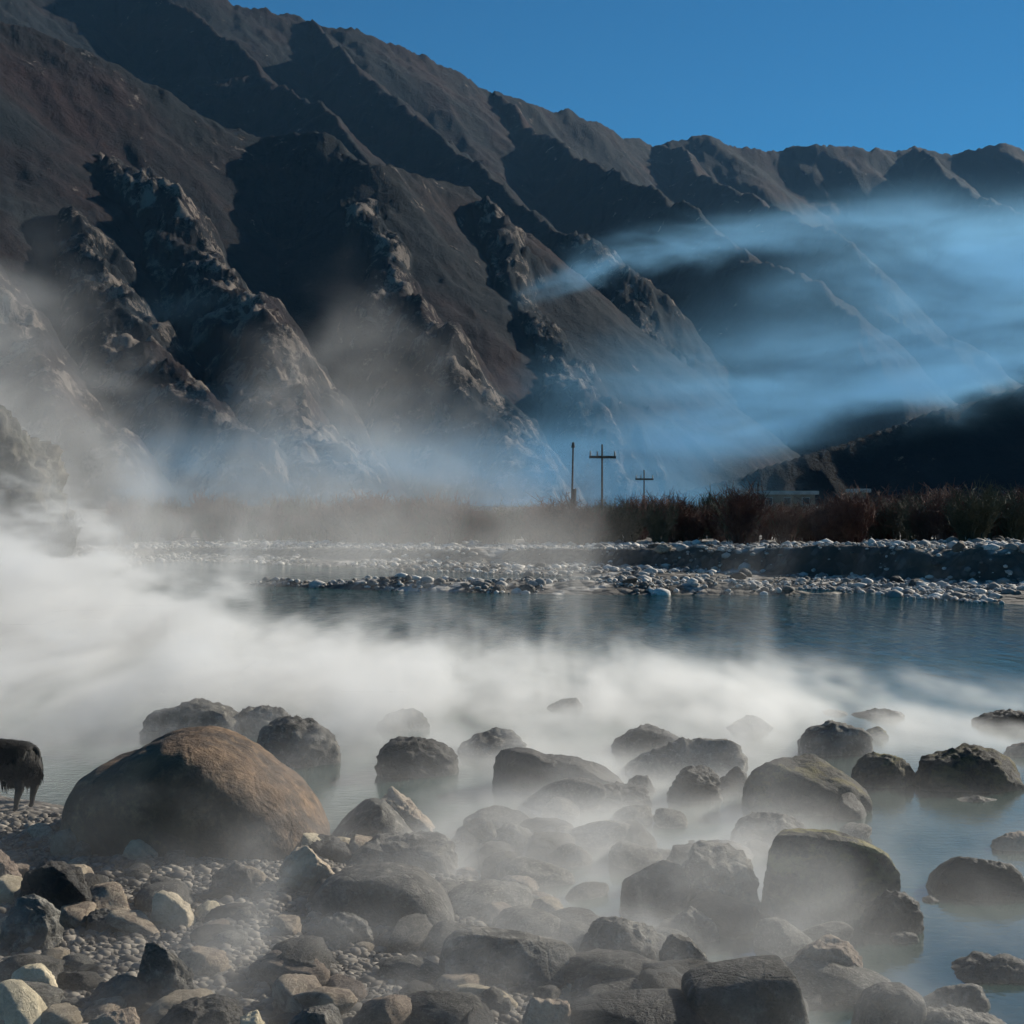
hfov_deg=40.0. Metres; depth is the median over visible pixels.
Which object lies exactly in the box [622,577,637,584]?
boulder
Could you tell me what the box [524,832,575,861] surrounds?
stone
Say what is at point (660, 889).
boulder
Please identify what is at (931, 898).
stone
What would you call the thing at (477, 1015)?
stone
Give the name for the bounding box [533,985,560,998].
stone
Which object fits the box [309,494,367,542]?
bush
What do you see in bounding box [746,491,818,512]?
house
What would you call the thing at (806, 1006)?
stone
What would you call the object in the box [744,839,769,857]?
stone
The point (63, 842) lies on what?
stone
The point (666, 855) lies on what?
stone
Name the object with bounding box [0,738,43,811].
goat
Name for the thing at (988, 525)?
bush
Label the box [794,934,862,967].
boulder
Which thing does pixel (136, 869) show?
stone
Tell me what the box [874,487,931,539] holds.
bush
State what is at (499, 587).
boulder
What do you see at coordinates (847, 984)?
stone
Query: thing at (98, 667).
water
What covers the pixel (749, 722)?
boulder
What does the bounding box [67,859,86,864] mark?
stone
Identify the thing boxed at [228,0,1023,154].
sky
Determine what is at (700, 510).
bush
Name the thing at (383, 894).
boulder
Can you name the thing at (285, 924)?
stone
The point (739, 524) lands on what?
bush
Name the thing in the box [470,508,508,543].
bush
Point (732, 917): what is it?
stone
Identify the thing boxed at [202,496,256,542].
bush
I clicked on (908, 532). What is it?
bush
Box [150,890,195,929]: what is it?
stone
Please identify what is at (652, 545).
boulder
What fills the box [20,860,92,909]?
boulder
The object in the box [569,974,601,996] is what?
stone
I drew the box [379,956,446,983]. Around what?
stone
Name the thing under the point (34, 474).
rock outcrop
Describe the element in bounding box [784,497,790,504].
window
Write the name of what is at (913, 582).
boulder
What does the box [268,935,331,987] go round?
stone
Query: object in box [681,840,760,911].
boulder
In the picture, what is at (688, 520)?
bush
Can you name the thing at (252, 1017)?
stone
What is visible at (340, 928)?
boulder
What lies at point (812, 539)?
bush
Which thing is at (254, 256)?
mountains
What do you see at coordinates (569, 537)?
bush
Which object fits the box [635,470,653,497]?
utility pole
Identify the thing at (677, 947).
boulder
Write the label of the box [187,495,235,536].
bush
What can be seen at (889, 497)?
bush
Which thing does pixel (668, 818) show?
stone
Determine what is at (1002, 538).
boulder
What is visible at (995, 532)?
bush
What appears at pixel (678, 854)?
stone
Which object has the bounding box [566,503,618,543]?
bush
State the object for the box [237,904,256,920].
stone
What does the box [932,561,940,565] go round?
boulder
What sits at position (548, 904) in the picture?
stone
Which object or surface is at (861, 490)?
house
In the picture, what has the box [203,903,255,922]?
stone
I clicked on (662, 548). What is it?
boulder
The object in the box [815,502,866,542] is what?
bush
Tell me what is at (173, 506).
bush
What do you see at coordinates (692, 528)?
bush
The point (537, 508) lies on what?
bush
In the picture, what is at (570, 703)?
boulder
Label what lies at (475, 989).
stone
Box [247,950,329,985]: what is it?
stone
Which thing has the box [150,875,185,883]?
stone
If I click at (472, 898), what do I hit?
stone
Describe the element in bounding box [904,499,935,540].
bush
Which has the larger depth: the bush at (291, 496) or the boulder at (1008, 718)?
the bush at (291, 496)
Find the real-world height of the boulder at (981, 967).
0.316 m
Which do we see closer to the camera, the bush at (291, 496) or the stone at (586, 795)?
the stone at (586, 795)
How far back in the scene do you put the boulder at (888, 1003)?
7.93 m
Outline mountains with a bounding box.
[0,0,1023,508]
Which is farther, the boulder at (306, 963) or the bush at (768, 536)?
the bush at (768, 536)
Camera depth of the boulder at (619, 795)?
14.27 m
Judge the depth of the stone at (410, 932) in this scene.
9.22 m
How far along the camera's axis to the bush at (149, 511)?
117.17 m
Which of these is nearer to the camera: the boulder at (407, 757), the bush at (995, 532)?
the boulder at (407, 757)
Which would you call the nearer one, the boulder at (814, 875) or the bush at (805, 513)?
the boulder at (814, 875)
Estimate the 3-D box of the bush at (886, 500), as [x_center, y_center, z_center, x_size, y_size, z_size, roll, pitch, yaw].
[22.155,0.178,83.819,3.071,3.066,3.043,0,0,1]
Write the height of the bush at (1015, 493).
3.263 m
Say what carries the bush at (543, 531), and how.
on the riverbank ground at (912, 563)
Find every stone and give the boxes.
[0,874,22,903]
[0,916,6,933]
[0,953,64,981]
[0,979,47,1023]
[11,963,57,986]
[13,889,20,904]
[15,863,28,877]
[24,981,64,1006]
[27,822,54,839]
[40,947,69,959]
[40,1002,83,1023]
[50,828,77,857]
[55,818,61,830]
[56,971,105,991]
[59,901,95,928]
[61,998,84,1007]
[63,953,94,970]
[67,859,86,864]
[74,864,93,873]
[76,964,102,972]
[81,996,126,1022]
[84,873,107,888]
[86,908,111,932]
[89,881,129,909]
[89,974,148,1006]
[89,1007,139,1023]
[106,908,159,937]
[122,839,157,859]
[123,863,150,876]
[130,997,158,1014]
[134,881,195,912]
[135,858,154,866]
[140,988,213,1023]
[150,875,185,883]
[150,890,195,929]
[157,993,242,1023]
[163,850,185,865]
[178,946,230,976]
[189,918,229,934]
[189,924,235,945]
[194,900,219,921]
[199,888,233,900]
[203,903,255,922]
[203,940,220,946]
[215,929,247,947]
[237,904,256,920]
[240,1010,264,1023]
[244,866,265,881]
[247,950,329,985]
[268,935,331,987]
[268,1012,297,1023]
[270,973,320,1013]
[272,914,302,935]
[272,986,357,1014]
[301,833,320,846]
[325,973,367,1001]
[338,836,350,843]
[349,834,372,853]
[349,994,411,1023]
[353,942,373,951]
[373,930,391,949]
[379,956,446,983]
[387,913,432,952]
[399,980,434,994]
[400,990,483,1023]
[422,920,469,958]
[435,972,485,991]
[439,880,460,891]
[447,879,533,919]
[455,983,517,1008]
[456,867,478,875]
[460,1002,494,1023]
[463,805,528,829]
[477,986,514,1014]
[478,841,514,860]
[480,851,517,879]
[488,901,511,921]
[490,904,560,936]
[494,856,574,886]
[501,875,538,890]
[519,817,573,833]
[522,997,570,1023]
[523,778,606,811]
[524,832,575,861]
[531,896,563,912]
[532,890,560,902]
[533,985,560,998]
[541,796,579,817]
[544,850,565,866]
[545,936,570,943]
[550,907,600,926]
[555,825,575,840]
[557,843,592,867]
[558,995,571,1002]
[559,920,589,952]
[563,948,657,984]
[565,881,608,899]
[569,820,629,848]
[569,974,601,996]
[569,977,642,1003]
[608,840,663,870]
[613,804,652,824]
[624,821,657,849]
[639,966,682,989]
[643,958,710,974]
[653,808,688,828]
[655,927,692,940]
[656,918,687,934]
[662,849,670,857]
[666,842,695,865]
[685,890,760,939]
[709,840,753,860]
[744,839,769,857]
[754,917,812,956]
[757,914,770,919]
[782,954,890,1003]
[802,921,853,941]
[803,998,808,1011]
[806,992,836,1009]
[833,792,866,819]
[838,822,871,839]
[889,931,918,943]
[922,895,939,902]
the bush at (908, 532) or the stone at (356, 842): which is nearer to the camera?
the stone at (356, 842)
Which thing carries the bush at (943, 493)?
on the riverbank ground at (912, 563)
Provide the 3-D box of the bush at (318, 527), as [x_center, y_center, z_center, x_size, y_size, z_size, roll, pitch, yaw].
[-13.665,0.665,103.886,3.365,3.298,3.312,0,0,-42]
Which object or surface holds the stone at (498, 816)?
in the water
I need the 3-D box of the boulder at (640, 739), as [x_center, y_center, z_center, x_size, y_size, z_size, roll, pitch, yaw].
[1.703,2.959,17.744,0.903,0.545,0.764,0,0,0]
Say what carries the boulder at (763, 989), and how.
on the shore ground at (37, 808)
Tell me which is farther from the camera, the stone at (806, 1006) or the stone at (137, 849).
the stone at (137, 849)
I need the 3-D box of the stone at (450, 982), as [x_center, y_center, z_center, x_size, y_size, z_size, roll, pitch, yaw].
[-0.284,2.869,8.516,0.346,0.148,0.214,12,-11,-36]
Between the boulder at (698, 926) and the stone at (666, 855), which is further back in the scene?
the stone at (666, 855)
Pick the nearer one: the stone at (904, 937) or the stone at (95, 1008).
the stone at (95, 1008)
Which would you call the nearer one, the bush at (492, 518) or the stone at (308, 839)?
the stone at (308, 839)
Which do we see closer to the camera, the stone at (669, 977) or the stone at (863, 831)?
the stone at (669, 977)
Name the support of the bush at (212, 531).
on the riverbank ground at (912, 563)
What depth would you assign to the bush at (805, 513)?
74.42 m
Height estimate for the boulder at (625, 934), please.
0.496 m
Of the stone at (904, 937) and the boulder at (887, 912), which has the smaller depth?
the stone at (904, 937)
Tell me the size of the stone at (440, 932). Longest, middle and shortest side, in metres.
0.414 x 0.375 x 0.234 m
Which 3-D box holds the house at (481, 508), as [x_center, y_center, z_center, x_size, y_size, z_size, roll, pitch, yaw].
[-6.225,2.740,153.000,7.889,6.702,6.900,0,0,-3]
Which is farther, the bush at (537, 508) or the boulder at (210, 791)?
the bush at (537, 508)
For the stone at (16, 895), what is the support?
on the shore ground at (37, 808)
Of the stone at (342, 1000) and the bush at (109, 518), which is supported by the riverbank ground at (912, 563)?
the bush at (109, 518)
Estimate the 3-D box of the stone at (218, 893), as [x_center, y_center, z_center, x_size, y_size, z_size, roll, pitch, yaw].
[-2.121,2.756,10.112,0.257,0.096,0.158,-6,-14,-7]
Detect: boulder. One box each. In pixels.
[0,849,21,876]
[0,894,63,954]
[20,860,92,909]
[60,725,329,860]
[137,942,197,998]
[139,698,241,738]
[209,861,255,896]
[238,705,290,734]
[257,715,340,768]
[276,846,334,892]
[288,958,328,969]
[288,1004,342,1023]
[309,834,352,861]
[311,862,454,927]
[313,912,373,947]
[332,798,412,837]
[350,830,458,873]
[374,736,458,777]
[376,708,429,730]
[381,786,434,832]
[439,926,575,992]
[451,818,496,848]
[457,727,526,755]
[492,584,504,592]
[492,747,623,792]
[494,823,532,851]
[518,584,534,592]
[534,562,545,566]
[547,697,582,708]
[570,988,706,1023]
[579,916,666,960]
[598,781,651,809]
[611,723,679,754]
[619,860,689,919]
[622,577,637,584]
[623,737,748,776]
[627,775,654,793]
[648,543,658,548]
[654,543,671,553]
[659,933,707,960]
[666,765,723,802]
[674,906,719,943]
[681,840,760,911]
[681,955,809,1023]
[720,766,746,793]
[727,715,772,729]
[730,572,746,578]
[730,811,806,846]
[739,568,751,576]
[741,753,872,815]
[760,828,900,923]
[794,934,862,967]
[797,720,873,755]
[821,709,847,714]
[851,708,904,718]
[851,751,915,787]
[851,982,926,1023]
[859,890,924,935]
[866,726,889,737]
[889,576,904,582]
[910,579,922,585]
[913,743,1023,792]
[923,983,990,1012]
[923,1004,1006,1023]
[925,856,1023,901]
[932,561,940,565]
[951,951,1023,983]
[952,541,965,551]
[957,795,996,801]
[971,709,1023,727]
[990,831,1023,851]
[992,536,1004,540]
[1003,742,1023,756]
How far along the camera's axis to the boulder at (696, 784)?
14.56 m
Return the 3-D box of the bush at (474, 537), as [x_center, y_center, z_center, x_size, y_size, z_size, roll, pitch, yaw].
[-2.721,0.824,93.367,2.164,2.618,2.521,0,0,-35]
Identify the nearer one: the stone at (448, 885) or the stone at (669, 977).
the stone at (669, 977)
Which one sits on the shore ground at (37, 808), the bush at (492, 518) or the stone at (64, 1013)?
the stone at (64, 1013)
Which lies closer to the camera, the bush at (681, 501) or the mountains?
the bush at (681, 501)
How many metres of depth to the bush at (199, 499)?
116.05 m
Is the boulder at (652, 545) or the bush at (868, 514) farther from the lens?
the bush at (868, 514)
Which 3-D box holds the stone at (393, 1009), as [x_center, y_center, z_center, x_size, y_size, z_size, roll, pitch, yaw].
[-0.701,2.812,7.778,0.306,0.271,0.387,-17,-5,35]
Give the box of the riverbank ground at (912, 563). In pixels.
[0,506,1023,604]
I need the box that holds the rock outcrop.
[0,405,75,557]
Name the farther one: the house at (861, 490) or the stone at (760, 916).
the house at (861, 490)
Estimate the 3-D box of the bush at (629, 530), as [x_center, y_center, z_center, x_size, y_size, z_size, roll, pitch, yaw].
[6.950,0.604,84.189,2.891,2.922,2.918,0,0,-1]
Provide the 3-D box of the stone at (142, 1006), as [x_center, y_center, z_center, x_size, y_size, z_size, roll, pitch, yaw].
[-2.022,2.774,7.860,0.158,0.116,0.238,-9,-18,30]
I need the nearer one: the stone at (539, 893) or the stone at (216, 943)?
the stone at (216, 943)
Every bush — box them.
[45,503,87,556]
[98,497,143,539]
[105,494,154,545]
[129,495,161,538]
[138,505,160,529]
[141,495,182,537]
[159,504,190,539]
[161,502,195,537]
[164,499,191,521]
[186,495,231,541]
[186,509,207,540]
[187,489,233,523]
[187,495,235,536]
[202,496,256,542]
[229,501,265,540]
[262,497,299,539]
[263,489,302,537]
[280,498,313,538]
[295,492,337,538]
[305,500,342,541]
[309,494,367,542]
[327,496,375,542]
[333,487,393,543]
[351,489,391,537]
[362,499,397,541]
[367,493,426,543]
[388,496,428,541]
[415,486,469,544]
[434,507,471,543]
[441,500,486,540]
[462,511,479,540]
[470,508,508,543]
[477,506,510,541]
[482,499,527,543]
[500,502,538,538]
[519,499,572,519]
[520,502,563,543]
[526,488,580,543]
[529,505,558,541]
[551,503,587,543]
[553,515,578,542]
[558,507,602,545]
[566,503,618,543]
[572,498,609,515]
[581,500,618,539]
[589,495,639,541]
[605,499,648,542]
[611,493,654,511]
[620,490,663,539]
[632,495,682,542]
[644,496,689,542]
[646,488,698,541]
[671,505,714,541]
[673,504,706,541]
[681,498,711,539]
[687,484,723,538]
[689,488,723,538]
[693,500,728,542]
[705,484,768,541]
[706,478,777,544]
[723,495,773,542]
[760,497,804,544]
[760,515,774,539]
[764,497,805,541]
[791,490,855,539]
[793,502,823,540]
[796,515,813,541]
[797,503,833,541]
[804,502,850,541]
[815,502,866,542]
[819,480,891,542]
[824,493,872,542]
[856,489,894,537]
[858,496,903,539]
[862,490,905,537]
[862,502,904,539]
[870,485,910,508]
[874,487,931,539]
[875,496,903,537]
[897,489,938,540]
[900,483,951,532]
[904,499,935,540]
[915,489,969,540]
[917,479,984,538]
[939,493,995,540]
[941,475,1015,540]
[967,484,1021,538]
[982,479,1023,539]
[983,501,1011,537]
[995,484,1023,505]
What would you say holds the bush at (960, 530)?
on the riverbank ground at (912, 563)
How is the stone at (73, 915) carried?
on the shore ground at (37, 808)
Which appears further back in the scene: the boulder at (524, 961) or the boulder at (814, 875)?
the boulder at (814, 875)
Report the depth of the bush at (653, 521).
80.57 m
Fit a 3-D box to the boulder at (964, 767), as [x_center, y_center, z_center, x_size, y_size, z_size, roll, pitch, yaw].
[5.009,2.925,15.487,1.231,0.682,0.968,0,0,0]
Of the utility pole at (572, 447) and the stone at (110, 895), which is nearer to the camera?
the stone at (110, 895)
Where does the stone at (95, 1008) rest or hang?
on the shore ground at (37, 808)
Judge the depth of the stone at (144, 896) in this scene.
9.85 m
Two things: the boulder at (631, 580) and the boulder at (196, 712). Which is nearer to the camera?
the boulder at (196, 712)
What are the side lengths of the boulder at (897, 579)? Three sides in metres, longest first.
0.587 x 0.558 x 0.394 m
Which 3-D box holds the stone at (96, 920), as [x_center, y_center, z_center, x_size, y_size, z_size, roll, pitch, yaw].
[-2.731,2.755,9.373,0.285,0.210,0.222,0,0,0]
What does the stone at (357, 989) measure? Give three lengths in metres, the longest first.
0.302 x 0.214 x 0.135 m
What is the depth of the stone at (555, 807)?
13.82 m
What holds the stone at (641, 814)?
in the water
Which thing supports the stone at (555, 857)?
in the water
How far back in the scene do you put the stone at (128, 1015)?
7.40 m
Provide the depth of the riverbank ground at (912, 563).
62.62 m
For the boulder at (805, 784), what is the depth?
14.03 m
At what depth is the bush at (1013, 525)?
69.09 m
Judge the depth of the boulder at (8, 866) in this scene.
10.36 m
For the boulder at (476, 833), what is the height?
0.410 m
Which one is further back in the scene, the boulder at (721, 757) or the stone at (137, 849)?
the boulder at (721, 757)
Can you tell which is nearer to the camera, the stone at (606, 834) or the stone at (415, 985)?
the stone at (415, 985)
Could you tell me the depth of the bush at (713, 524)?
82.33 m
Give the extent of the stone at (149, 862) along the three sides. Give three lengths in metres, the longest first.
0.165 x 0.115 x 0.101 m
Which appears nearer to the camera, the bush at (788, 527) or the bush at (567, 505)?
the bush at (788, 527)
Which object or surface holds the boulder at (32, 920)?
on the shore ground at (37, 808)
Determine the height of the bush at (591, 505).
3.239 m
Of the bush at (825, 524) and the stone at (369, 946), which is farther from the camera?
the bush at (825, 524)
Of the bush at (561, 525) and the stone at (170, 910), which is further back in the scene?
the bush at (561, 525)
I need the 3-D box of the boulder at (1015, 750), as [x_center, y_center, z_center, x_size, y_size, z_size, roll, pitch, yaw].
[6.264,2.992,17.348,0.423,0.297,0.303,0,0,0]
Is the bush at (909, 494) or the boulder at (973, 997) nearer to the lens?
the boulder at (973, 997)
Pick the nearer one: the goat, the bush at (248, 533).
the goat
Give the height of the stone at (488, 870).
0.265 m
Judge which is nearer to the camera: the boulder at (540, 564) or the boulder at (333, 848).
the boulder at (333, 848)
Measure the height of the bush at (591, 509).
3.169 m
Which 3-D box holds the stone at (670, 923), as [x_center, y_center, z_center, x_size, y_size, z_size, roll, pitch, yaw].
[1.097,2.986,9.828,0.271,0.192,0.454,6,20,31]
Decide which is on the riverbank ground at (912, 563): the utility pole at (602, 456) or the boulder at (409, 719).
the utility pole at (602, 456)
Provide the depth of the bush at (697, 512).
83.18 m
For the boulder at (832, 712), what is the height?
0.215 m
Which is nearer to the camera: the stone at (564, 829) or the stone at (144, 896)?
the stone at (144, 896)
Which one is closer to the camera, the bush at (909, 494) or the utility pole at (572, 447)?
the bush at (909, 494)
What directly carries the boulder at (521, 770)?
in the water
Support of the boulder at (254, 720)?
in the water
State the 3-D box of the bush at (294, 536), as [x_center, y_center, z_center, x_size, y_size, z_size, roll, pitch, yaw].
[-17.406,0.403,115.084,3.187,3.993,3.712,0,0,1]
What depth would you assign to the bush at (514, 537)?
104.25 m
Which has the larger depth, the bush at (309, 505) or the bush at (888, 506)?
the bush at (309, 505)
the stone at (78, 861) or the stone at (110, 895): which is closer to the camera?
the stone at (110, 895)
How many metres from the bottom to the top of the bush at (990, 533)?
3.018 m
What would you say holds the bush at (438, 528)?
on the riverbank ground at (912, 563)
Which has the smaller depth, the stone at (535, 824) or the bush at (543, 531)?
the stone at (535, 824)
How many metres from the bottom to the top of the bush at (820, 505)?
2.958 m
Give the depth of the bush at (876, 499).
86.50 m
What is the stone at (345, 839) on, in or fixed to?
on the shore ground at (37, 808)
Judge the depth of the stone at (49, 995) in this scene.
7.79 m
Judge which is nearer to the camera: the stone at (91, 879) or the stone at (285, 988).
the stone at (285, 988)
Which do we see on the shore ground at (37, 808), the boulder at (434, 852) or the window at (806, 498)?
the boulder at (434, 852)
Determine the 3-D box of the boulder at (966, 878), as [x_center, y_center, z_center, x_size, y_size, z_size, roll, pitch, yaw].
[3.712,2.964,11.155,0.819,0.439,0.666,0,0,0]
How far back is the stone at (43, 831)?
11.95 m
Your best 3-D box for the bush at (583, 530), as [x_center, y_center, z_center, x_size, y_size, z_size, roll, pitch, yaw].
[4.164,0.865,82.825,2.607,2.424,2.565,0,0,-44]
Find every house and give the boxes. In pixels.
[450,506,491,514]
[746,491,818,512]
[846,489,870,499]
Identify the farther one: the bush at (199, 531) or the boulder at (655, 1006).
the bush at (199, 531)
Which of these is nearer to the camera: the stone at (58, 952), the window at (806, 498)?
the stone at (58, 952)
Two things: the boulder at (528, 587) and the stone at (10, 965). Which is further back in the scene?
the boulder at (528, 587)
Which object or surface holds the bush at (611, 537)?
on the riverbank ground at (912, 563)
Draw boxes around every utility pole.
[571,442,576,510]
[589,444,615,509]
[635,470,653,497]
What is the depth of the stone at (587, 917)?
9.88 m
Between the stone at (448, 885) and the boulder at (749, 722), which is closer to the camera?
the stone at (448, 885)
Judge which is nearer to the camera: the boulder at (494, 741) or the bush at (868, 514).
the boulder at (494, 741)
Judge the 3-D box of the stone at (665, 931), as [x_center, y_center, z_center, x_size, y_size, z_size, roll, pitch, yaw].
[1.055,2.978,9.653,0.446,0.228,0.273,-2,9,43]
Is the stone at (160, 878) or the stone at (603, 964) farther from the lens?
the stone at (160, 878)
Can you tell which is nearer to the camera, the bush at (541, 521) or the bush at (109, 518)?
the bush at (541, 521)
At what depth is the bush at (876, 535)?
77.30 m
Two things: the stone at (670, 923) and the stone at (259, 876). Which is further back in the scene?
the stone at (259, 876)
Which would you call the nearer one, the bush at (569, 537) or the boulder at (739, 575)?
the boulder at (739, 575)
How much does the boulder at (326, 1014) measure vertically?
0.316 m
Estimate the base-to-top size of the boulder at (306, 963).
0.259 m
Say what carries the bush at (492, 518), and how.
on the riverbank ground at (912, 563)
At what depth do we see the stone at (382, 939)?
9.22 m
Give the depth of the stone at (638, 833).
12.49 m
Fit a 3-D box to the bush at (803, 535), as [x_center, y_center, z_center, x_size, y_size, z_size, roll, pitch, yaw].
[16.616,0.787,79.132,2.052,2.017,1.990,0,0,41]
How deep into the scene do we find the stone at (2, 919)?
9.27 m
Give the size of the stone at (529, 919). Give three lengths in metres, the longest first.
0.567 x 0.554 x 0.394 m
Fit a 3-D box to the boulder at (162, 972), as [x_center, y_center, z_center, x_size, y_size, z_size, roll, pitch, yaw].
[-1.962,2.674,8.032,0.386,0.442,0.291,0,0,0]
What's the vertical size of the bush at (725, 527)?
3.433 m
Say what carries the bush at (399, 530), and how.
on the riverbank ground at (912, 563)
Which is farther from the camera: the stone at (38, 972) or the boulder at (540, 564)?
the boulder at (540, 564)
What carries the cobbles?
on the riverbank ground at (912, 563)
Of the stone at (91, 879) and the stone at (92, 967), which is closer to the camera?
the stone at (92, 967)
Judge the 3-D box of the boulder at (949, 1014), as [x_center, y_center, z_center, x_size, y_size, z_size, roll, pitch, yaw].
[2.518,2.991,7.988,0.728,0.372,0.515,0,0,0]
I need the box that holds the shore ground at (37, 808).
[0,795,528,1020]
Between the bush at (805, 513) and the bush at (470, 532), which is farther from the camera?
the bush at (470, 532)
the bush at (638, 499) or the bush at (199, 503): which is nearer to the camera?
the bush at (638, 499)
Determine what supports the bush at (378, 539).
on the riverbank ground at (912, 563)
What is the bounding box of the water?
[0,561,1023,1023]
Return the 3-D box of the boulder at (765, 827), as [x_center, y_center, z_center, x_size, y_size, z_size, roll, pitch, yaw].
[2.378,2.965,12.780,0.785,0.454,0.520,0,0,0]
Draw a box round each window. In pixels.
[765,497,772,504]
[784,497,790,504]
[802,497,809,504]
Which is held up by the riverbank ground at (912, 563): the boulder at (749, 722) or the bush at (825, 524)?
the bush at (825, 524)
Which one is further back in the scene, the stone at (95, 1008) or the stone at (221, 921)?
the stone at (221, 921)
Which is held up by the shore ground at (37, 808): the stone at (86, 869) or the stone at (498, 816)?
the stone at (86, 869)
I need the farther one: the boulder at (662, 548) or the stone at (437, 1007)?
the boulder at (662, 548)
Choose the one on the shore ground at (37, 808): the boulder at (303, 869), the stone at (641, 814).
the boulder at (303, 869)
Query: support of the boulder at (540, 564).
on the riverbank ground at (912, 563)
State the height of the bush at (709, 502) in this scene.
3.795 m
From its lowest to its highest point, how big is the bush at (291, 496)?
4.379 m
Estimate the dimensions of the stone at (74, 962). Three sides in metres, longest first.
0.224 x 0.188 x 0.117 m
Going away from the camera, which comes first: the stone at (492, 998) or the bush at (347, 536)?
the stone at (492, 998)
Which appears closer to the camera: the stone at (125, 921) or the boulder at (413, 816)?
the stone at (125, 921)
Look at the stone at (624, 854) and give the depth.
11.81 m
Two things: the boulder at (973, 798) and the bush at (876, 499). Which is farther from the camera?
the bush at (876, 499)
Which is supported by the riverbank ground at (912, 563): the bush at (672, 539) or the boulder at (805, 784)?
the bush at (672, 539)
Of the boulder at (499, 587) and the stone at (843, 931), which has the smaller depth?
the stone at (843, 931)
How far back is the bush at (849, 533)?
72.90 m
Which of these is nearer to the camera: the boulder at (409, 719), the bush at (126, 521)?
the boulder at (409, 719)
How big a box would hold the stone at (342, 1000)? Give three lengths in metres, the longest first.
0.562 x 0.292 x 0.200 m
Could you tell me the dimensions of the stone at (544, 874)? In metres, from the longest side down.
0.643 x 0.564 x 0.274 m
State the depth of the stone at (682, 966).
8.57 m
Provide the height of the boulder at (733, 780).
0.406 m
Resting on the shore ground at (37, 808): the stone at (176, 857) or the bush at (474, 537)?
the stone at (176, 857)
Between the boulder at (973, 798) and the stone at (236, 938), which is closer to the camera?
the stone at (236, 938)
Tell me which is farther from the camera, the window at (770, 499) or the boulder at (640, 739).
the window at (770, 499)
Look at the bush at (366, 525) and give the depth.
93.40 m
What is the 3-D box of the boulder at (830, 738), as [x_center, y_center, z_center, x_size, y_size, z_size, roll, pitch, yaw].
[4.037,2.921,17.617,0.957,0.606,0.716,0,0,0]
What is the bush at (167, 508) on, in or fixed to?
on the riverbank ground at (912, 563)
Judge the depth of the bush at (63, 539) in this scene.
71.61 m
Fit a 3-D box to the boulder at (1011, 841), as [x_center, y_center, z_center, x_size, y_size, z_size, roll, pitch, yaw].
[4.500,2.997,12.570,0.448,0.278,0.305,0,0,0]
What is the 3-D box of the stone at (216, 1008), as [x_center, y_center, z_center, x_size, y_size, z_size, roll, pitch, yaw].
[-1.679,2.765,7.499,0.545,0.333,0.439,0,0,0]
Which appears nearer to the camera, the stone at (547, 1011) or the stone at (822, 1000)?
the stone at (547, 1011)
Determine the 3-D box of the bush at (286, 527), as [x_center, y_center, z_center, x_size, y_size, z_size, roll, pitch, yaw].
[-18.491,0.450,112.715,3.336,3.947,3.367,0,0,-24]
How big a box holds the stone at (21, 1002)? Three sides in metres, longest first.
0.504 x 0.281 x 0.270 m
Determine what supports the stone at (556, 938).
on the shore ground at (37, 808)
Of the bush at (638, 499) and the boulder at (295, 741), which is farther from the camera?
the bush at (638, 499)
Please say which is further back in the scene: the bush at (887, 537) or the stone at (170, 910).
the bush at (887, 537)
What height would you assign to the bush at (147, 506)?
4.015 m
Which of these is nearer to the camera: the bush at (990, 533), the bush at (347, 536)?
the bush at (990, 533)
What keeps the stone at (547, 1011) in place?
on the shore ground at (37, 808)
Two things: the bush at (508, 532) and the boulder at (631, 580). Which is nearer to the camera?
the boulder at (631, 580)
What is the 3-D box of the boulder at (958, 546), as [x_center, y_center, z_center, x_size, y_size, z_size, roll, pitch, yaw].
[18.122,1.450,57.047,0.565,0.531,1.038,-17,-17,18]
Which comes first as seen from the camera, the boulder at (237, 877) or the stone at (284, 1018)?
the stone at (284, 1018)
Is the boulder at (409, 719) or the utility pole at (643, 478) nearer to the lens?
the boulder at (409, 719)
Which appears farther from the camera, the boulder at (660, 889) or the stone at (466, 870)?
the stone at (466, 870)
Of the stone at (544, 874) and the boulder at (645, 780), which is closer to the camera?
the stone at (544, 874)
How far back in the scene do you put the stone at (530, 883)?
11.04 m
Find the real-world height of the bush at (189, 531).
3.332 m
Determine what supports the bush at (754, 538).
on the riverbank ground at (912, 563)
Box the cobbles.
[0,536,1023,603]
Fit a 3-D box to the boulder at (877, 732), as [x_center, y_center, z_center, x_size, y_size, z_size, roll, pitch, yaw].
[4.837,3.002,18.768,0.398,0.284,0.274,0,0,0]
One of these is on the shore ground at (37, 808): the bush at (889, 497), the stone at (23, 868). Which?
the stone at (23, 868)
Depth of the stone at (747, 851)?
12.12 m
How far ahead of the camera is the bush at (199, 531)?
109.44 m
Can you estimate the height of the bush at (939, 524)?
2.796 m
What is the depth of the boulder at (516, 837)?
12.41 m
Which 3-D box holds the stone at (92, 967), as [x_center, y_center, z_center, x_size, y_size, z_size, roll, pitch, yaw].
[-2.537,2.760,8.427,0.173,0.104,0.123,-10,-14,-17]
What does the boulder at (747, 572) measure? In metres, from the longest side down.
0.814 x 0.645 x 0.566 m
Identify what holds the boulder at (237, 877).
on the shore ground at (37, 808)
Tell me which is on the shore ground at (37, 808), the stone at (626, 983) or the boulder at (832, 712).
the stone at (626, 983)

